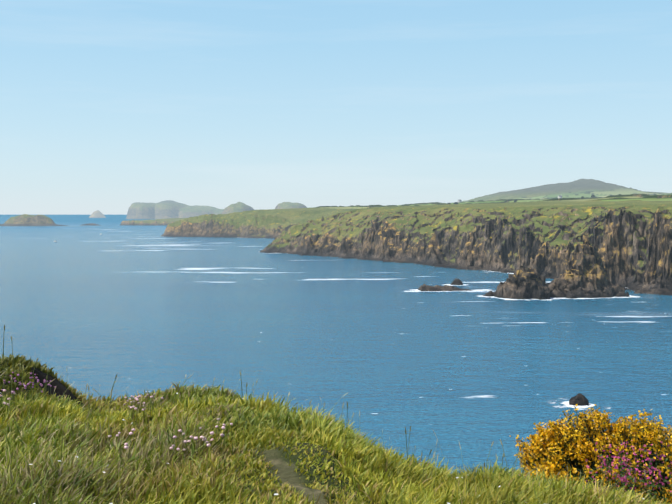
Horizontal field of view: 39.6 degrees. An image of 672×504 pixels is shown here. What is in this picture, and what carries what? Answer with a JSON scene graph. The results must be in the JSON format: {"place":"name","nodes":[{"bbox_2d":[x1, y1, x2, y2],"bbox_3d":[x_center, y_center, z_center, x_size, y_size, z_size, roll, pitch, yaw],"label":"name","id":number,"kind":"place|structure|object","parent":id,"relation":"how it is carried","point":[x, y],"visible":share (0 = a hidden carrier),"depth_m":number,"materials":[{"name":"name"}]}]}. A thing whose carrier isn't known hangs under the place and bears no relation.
{"place":"outdoors","nodes":[
{"label":"outdoors","id":0,"kind":"place"},
{"bbox_2d":[0,361,374,503],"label":"ground","id":1,"kind":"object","parent":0,"point":[286,473],"depth_m":6.88,"materials":[{"name":"brown soil"}]},
{"bbox_2d":[1,376,232,461],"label":"flower stems","id":2,"kind":"object","parent":1,"relation":"on","point":[144,415],"visible":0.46,"depth_m":9.80,"materials":[{"name":"plant"}]},
{"bbox_2d":[0,372,232,450],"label":"pink flowers","id":3,"kind":"object","parent":2,"relation":"attached to","point":[180,430],"visible":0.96,"depth_m":9.66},
{"bbox_2d":[0,324,649,503],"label":"seed stalks","id":4,"kind":"object","parent":1,"relation":"on","point":[90,411],"visible":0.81,"depth_m":9.16,"materials":[{"name":"green plant"}]},
{"bbox_2d":[0,353,668,503],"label":"grass","id":5,"kind":"structure","parent":1,"relation":"on","point":[146,474],"depth_m":7.37,"materials":[{"name":"green plant"}]},
{"bbox_2d":[29,393,643,503],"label":"white flowers","id":6,"kind":"object","parent":1,"relation":"on","point":[274,494],"visible":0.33,"depth_m":6.20,"materials":[{"name":"white plant"}]},
{"bbox_2d":[510,404,671,503],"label":"gorse","id":7,"kind":"object","parent":1,"relation":"on","point":[584,447],"depth_m":10.92,"materials":[{"name":"yellow plant"}]},
{"bbox_2d":[585,438,671,503],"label":"heather","id":8,"kind":"object","parent":1,"relation":"on","point":[633,479],"depth_m":10.06,"materials":[{"name":"purple plant"}]},
{"bbox_2d":[0,215,671,473],"bbox_3d":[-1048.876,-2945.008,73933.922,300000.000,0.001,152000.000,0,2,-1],"label":"sea","id":9,"kind":"structure","parent":0,"point":[136,308],"depth_m":269.93,"materials":[{"name":"liquid"}]},
{"bbox_2d":[80,225,654,299],"bbox_3d":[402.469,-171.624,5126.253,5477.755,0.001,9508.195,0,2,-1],"label":"shore foam","id":10,"kind":"object","parent":9,"relation":"on","point":[417,290],"visible":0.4,"depth_m":397.78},
{"bbox_2d":[547,398,594,410],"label":"sea foam","id":11,"kind":"object","parent":9,"relation":"on","point":[566,403],"visible":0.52,"depth_m":170.91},
{"bbox_2d":[569,393,588,405],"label":"sea rock","id":12,"kind":"object","parent":9,"relation":"in","point":[579,399],"visible":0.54,"depth_m":171.10,"materials":[{"name":"black stone"}]},
{"bbox_2d":[0,179,671,239],"bbox_3d":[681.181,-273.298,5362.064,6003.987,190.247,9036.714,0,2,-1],"label":"land","id":13,"kind":"structure","parent":0,"point":[235,220],"depth_m":2794.18,"materials":[{"name":"green plant"}]},
{"bbox_2d":[0,0,671,214],"label":"sky","id":14,"kind":"structure","parent":0,"point":[107,106],"materials":[{"name":"blue"}]},
{"bbox_2d":[260,194,671,299],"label":"land","id":15,"kind":"structure","parent":0,"point":[604,248],"depth_m":569.46,"materials":[{"name":"brown stone"}]}
]}

